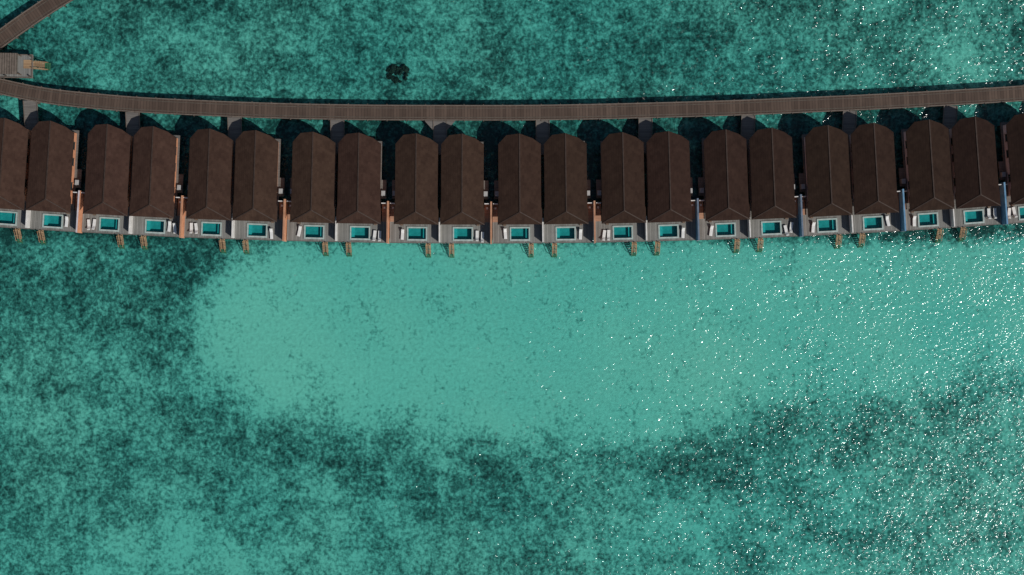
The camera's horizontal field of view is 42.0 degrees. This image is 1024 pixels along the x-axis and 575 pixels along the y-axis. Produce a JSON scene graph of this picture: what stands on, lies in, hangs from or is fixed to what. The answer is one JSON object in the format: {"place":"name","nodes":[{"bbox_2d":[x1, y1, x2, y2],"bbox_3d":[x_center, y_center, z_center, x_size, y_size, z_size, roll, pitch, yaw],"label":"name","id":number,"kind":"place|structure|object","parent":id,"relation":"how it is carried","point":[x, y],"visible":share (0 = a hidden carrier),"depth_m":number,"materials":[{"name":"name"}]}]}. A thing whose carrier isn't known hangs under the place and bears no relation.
{"place":"outdoors","nodes":[
{"label":"outdoors","id":0,"kind":"place"},
{"bbox_2d":[0,0,1023,574],"bbox_3d":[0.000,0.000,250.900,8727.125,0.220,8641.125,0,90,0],"label":"seabed","id":1,"kind":"structure","parent":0,"point":[776,406],"depth_m":250.90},
{"bbox_2d":[0,118,32,243],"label":"overwater villa","id":2,"kind":"object","parent":1,"relation":"on","point":[15,140],"visible":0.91,"depth_m":245.23,"materials":[{"name":"brown wood"}]},
{"bbox_2d":[25,139,29,187],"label":"windows and doors","id":3,"kind":"structure","parent":2,"relation":"in","point":[28,139],"depth_m":247.57,"materials":[{"name":"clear glass"}]},
{"bbox_2d":[23,100,40,127],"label":"entry bridge","id":4,"kind":"structure","parent":1,"relation":"on","point":[30,110],"depth_m":248.81,"materials":[{"name":"grey wood"}]},
{"bbox_2d":[0,0,72,50],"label":"boardwalk","id":5,"kind":"structure","parent":1,"relation":"on","point":[23,22],"depth_m":248.80,"materials":[{"name":"brown wood"}]},
{"bbox_2d":[81,124,134,248],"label":"overwater villa","id":6,"kind":"object","parent":1,"relation":"on","point":[107,192],"visible":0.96,"depth_m":245.21,"materials":[{"name":"brown wood"}]},
{"bbox_2d":[87,219,90,229],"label":"sun lounger","id":7,"kind":"object","parent":6,"relation":"on","point":[88,224],"visible":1,"depth_m":248.37,"materials":[{"name":"fabric"}]},
{"bbox_2d":[91,219,96,229],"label":"sun lounger","id":8,"kind":"object","parent":6,"relation":"on","point":[94,224],"visible":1,"depth_m":248.37,"materials":[{"name":"fabric"}]},
{"bbox_2d":[125,112,141,133],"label":"entry bridge","id":9,"kind":"structure","parent":1,"relation":"on","point":[132,122],"depth_m":248.81,"materials":[{"name":"grey wood"}]},
{"bbox_2d":[184,128,235,252],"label":"overwater villa","id":10,"kind":"object","parent":1,"relation":"on","point":[209,204],"visible":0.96,"depth_m":245.22,"materials":[{"name":"brown wood"}]},
{"bbox_2d":[189,223,193,232],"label":"sun lounger","id":11,"kind":"object","parent":10,"relation":"on","point":[191,228],"visible":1,"depth_m":248.37,"materials":[{"name":"fabric"}]},
{"bbox_2d":[194,223,198,233],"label":"sun lounger","id":12,"kind":"object","parent":10,"relation":"on","point":[196,228],"visible":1,"depth_m":248.37,"materials":[{"name":"fabric"}]},
{"bbox_2d":[227,117,242,145],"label":"entry bridge","id":13,"kind":"structure","parent":1,"relation":"on","point":[234,127],"depth_m":248.81,"materials":[{"name":"grey wood"}]},
{"bbox_2d":[231,130,287,254],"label":"overwater villa","id":14,"kind":"object","parent":1,"relation":"on","point":[259,183],"visible":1,"depth_m":245.30,"materials":[{"name":"brown wood"}]},
{"bbox_2d":[269,228,273,238],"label":"sun lounger","id":15,"kind":"object","parent":14,"relation":"on","point":[271,233],"visible":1,"depth_m":248.37,"materials":[{"name":"fabric"}]},
{"bbox_2d":[330,120,344,153],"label":"entry bridge","id":16,"kind":"structure","parent":1,"relation":"on","point":[337,131],"depth_m":248.81,"materials":[{"name":"grey wood"}]},
{"bbox_2d":[335,133,389,256],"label":"overwater villa","id":17,"kind":"object","parent":1,"relation":"on","point":[362,185],"visible":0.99,"depth_m":245.26,"materials":[{"name":"brown wood"}]},
{"bbox_2d":[372,230,376,240],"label":"sun lounger","id":18,"kind":"object","parent":17,"relation":"on","point":[374,235],"visible":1,"depth_m":248.37,"materials":[{"name":"fabric"}]},
{"bbox_2d":[378,231,381,241],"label":"sun lounger","id":19,"kind":"object","parent":17,"relation":"on","point":[379,235],"visible":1,"depth_m":248.37,"materials":[{"name":"fabric"}]},
{"bbox_2d":[386,64,409,82],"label":"coral rock","id":20,"kind":"object","parent":1,"relation":"on","point":[398,70],"visible":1,"depth_m":250.48,"materials":[{"name":"stone"}]},
{"bbox_2d":[390,133,438,257],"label":"overwater villa","id":21,"kind":"object","parent":1,"relation":"on","point":[414,210],"visible":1,"depth_m":245.21,"materials":[{"name":"brown wood"}]},
{"bbox_2d":[401,229,404,239],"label":"sun lounger","id":22,"kind":"object","parent":21,"relation":"on","point":[402,234],"visible":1,"depth_m":248.37,"materials":[{"name":"fabric"}]},
{"bbox_2d":[425,120,454,154],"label":"entry bridge","id":23,"kind":"structure","parent":1,"relation":"on","point":[439,128],"depth_m":248.81,"materials":[{"name":"grey wood"}]},
{"bbox_2d":[0,78,1023,121],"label":"boardwalk","id":24,"kind":"structure","parent":1,"relation":"on","point":[541,112],"depth_m":248.80,"materials":[{"name":"brown wood"}]},
{"bbox_2d":[536,120,549,154],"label":"entry bridge","id":25,"kind":"structure","parent":1,"relation":"on","point":[542,131],"depth_m":248.81,"materials":[{"name":"grey wood"}]},
{"bbox_2d":[638,118,652,152],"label":"entry bridge","id":26,"kind":"structure","parent":1,"relation":"on","point":[644,129],"depth_m":248.81,"materials":[{"name":"grey wood"}]},
{"bbox_2d":[740,115,754,144],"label":"entry bridge","id":27,"kind":"structure","parent":1,"relation":"on","point":[747,125],"depth_m":248.81,"materials":[{"name":"grey wood"}]},
{"bbox_2d":[840,111,856,133],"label":"entry bridge","id":28,"kind":"structure","parent":1,"relation":"on","point":[849,119],"depth_m":248.81,"materials":[{"name":"grey wood"}]},
{"bbox_2d":[941,105,957,126],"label":"entry bridge","id":29,"kind":"structure","parent":1,"relation":"on","point":[950,115],"depth_m":248.81,"materials":[{"name":"grey wood"}]},
{"label":"water","id":30,"kind":"structure","parent":0,"visible":0},
{"bbox_2d":[0,53,50,78],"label":"jetty platform","id":31,"kind":"structure","parent":30,"relation":"in","point":[14,65],"depth_m":248.75,"materials":[{"name":"grey wood"}]},
{"bbox_2d":[25,121,84,244],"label":"overwater villa","id":32,"kind":"object","parent":30,"relation":"in","point":[54,178],"visible":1,"depth_m":245.35,"materials":[{"name":"brown wood"}]},
{"bbox_2d":[65,216,68,226],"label":"sun lounger","id":33,"kind":"object","parent":32,"relation":"on","point":[66,221],"visible":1,"depth_m":248.37,"materials":[{"name":"fabric"}]},
{"bbox_2d":[71,142,75,189],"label":"windows and doors","id":34,"kind":"structure","parent":32,"relation":"in","point":[74,142],"depth_m":247.69,"materials":[{"name":"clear glass"}]},
{"bbox_2d":[128,126,185,249],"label":"overwater villa","id":35,"kind":"object","parent":30,"relation":"in","point":[157,184],"visible":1,"depth_m":245.32,"materials":[{"name":"brown wood"}]},
{"bbox_2d":[167,221,171,231],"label":"sun lounger","id":36,"kind":"object","parent":35,"relation":"on","point":[169,226],"visible":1,"depth_m":248.37,"materials":[{"name":"fabric"}]},
{"bbox_2d":[172,223,176,233],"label":"sun lounger","id":37,"kind":"object","parent":35,"relation":"on","point":[174,228],"visible":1,"depth_m":248.37,"materials":[{"name":"fabric"}]},
{"bbox_2d":[287,132,336,256],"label":"overwater villa","id":38,"kind":"object","parent":30,"relation":"in","point":[312,206],"visible":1,"depth_m":245.22,"materials":[{"name":"brown wood"}]},
{"bbox_2d":[297,226,301,236],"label":"sun lounger","id":39,"kind":"object","parent":38,"relation":"on","point":[299,231],"visible":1,"depth_m":248.37,"materials":[{"name":"fabric"}]},
{"bbox_2d":[439,134,491,257],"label":"overwater villa","id":40,"kind":"object","parent":30,"relation":"in","point":[465,212],"visible":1,"depth_m":245.24,"materials":[{"name":"brown wood"}]},
{"bbox_2d":[475,231,478,240],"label":"sun lounger","id":41,"kind":"object","parent":40,"relation":"on","point":[477,235],"visible":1,"depth_m":248.37,"materials":[{"name":"fabric"}]},
{"bbox_2d":[481,232,483,242],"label":"sun lounger","id":42,"kind":"object","parent":40,"relation":"on","point":[482,237],"visible":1,"depth_m":248.37,"materials":[{"name":"fabric"}]},
{"bbox_2d":[493,133,541,257],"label":"overwater villa","id":43,"kind":"object","parent":30,"relation":"in","point":[517,213],"visible":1,"depth_m":245.22,"materials":[{"name":"brown wood"}]},
{"bbox_2d":[503,228,506,238],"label":"sun lounger","id":44,"kind":"object","parent":43,"relation":"on","point":[505,232],"visible":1,"depth_m":248.37,"materials":[{"name":"fabric"}]},
{"bbox_2d":[542,133,595,257],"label":"overwater villa","id":45,"kind":"object","parent":30,"relation":"in","point":[569,211],"visible":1,"depth_m":245.25,"materials":[{"name":"brown wood"}]},
{"bbox_2d":[579,229,581,239],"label":"sun lounger","id":46,"kind":"object","parent":45,"relation":"on","point":[580,234],"visible":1,"depth_m":248.37,"materials":[{"name":"fabric"}]},
{"bbox_2d":[595,132,645,256],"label":"overwater villa","id":47,"kind":"object","parent":30,"relation":"in","point":[620,215],"visible":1,"depth_m":245.23,"materials":[{"name":"brown wood"}]},
{"bbox_2d":[602,230,605,240],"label":"sun lounger","id":48,"kind":"object","parent":47,"relation":"on","point":[604,235],"visible":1,"depth_m":248.37,"materials":[{"name":"fabric"}]},
{"bbox_2d":[607,230,609,240],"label":"sun lounger","id":49,"kind":"object","parent":47,"relation":"on","point":[608,235],"visible":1,"depth_m":248.37,"materials":[{"name":"fabric"}]},
{"bbox_2d":[645,131,699,255],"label":"overwater villa","id":50,"kind":"object","parent":30,"relation":"in","point":[672,208],"visible":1,"depth_m":245.25,"materials":[{"name":"brown wood"}]},
{"bbox_2d":[681,227,684,237],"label":"sun lounger","id":51,"kind":"object","parent":50,"relation":"on","point":[683,232],"visible":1,"depth_m":248.37,"materials":[{"name":"fabric"}]},
{"bbox_2d":[698,129,749,253],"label":"overwater villa","id":52,"kind":"object","parent":30,"relation":"in","point":[723,185],"visible":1,"depth_m":245.25,"materials":[{"name":"brown wood"}]},
{"bbox_2d":[709,225,713,235],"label":"sun lounger","id":53,"kind":"object","parent":52,"relation":"on","point":[711,230],"visible":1,"depth_m":248.37,"materials":[{"name":"fabric"}]},
{"bbox_2d":[747,128,803,252],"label":"overwater villa","id":54,"kind":"object","parent":30,"relation":"in","point":[775,202],"visible":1,"depth_m":245.27,"materials":[{"name":"brown wood"}]},
{"bbox_2d":[783,225,788,235],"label":"sun lounger","id":55,"kind":"object","parent":54,"relation":"on","point":[786,230],"visible":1,"depth_m":248.37,"materials":[{"name":"fabric"}]},
{"bbox_2d":[789,222,793,232],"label":"sun lounger","id":56,"kind":"object","parent":54,"relation":"on","point":[791,228],"visible":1,"depth_m":248.37,"materials":[{"name":"fabric"}]},
{"bbox_2d":[799,125,852,248],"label":"overwater villa","id":57,"kind":"object","parent":30,"relation":"in","point":[824,182],"visible":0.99,"depth_m":245.25,"materials":[{"name":"brown wood"}]},
{"bbox_2d":[811,222,815,232],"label":"sun lounger","id":58,"kind":"object","parent":57,"relation":"on","point":[813,228],"visible":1,"depth_m":248.37,"materials":[{"name":"fabric"}]},
{"bbox_2d":[847,123,905,247],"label":"overwater villa","id":59,"kind":"object","parent":30,"relation":"in","point":[877,197],"visible":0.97,"depth_m":245.29,"materials":[{"name":"brown wood"}]},
{"bbox_2d":[885,215,890,226],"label":"sun lounger","id":60,"kind":"object","parent":59,"relation":"on","point":[887,220],"visible":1,"depth_m":248.37,"materials":[{"name":"fabric"}]},
{"bbox_2d":[899,119,954,243],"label":"overwater villa","id":61,"kind":"object","parent":30,"relation":"in","point":[925,177],"visible":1,"depth_m":245.26,"materials":[{"name":"brown wood"}]},
{"bbox_2d":[912,215,915,226],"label":"sun lounger","id":62,"kind":"object","parent":61,"relation":"on","point":[914,220],"visible":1,"depth_m":248.37,"materials":[{"name":"fabric"}]},
{"bbox_2d":[947,116,1007,241],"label":"overwater villa","id":63,"kind":"object","parent":30,"relation":"in","point":[978,189],"visible":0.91,"depth_m":245.28,"materials":[{"name":"brown wood"}]},
{"bbox_2d":[950,138,954,185],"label":"windows and doors","id":64,"kind":"structure","parent":63,"relation":"in","point":[950,138],"depth_m":247.69,"materials":[{"name":"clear glass"}]},
{"bbox_2d":[987,208,991,218],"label":"sun lounger","id":65,"kind":"object","parent":63,"relation":"on","point":[988,214],"visible":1,"depth_m":248.37,"materials":[{"name":"fabric"}]},
{"bbox_2d":[993,208,996,218],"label":"sun lounger","id":66,"kind":"object","parent":63,"relation":"on","point":[994,214],"visible":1,"depth_m":248.37,"materials":[{"name":"fabric"}]},
{"bbox_2d":[997,113,1023,223],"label":"overwater villa","id":67,"kind":"object","parent":30,"relation":"in","point":[1011,168],"visible":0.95,"depth_m":245.56,"materials":[{"name":"brown wood"}]},
{"bbox_2d":[1004,134,1010,181],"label":"windows and doors","id":68,"kind":"structure","parent":67,"relation":"in","point":[1004,134],"depth_m":247.57,"materials":[{"name":"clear glass"}]},
{"bbox_2d":[1007,208,1010,218],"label":"sun lounger","id":69,"kind":"object","parent":67,"relation":"on","point":[1009,213],"visible":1,"depth_m":248.37,"materials":[{"name":"fabric"}]},
{"bbox_2d":[1011,207,1017,217],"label":"sun lounger","id":70,"kind":"object","parent":67,"relation":"on","point":[1014,214],"visible":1,"depth_m":248.37,"materials":[{"name":"fabric"}]}
]}

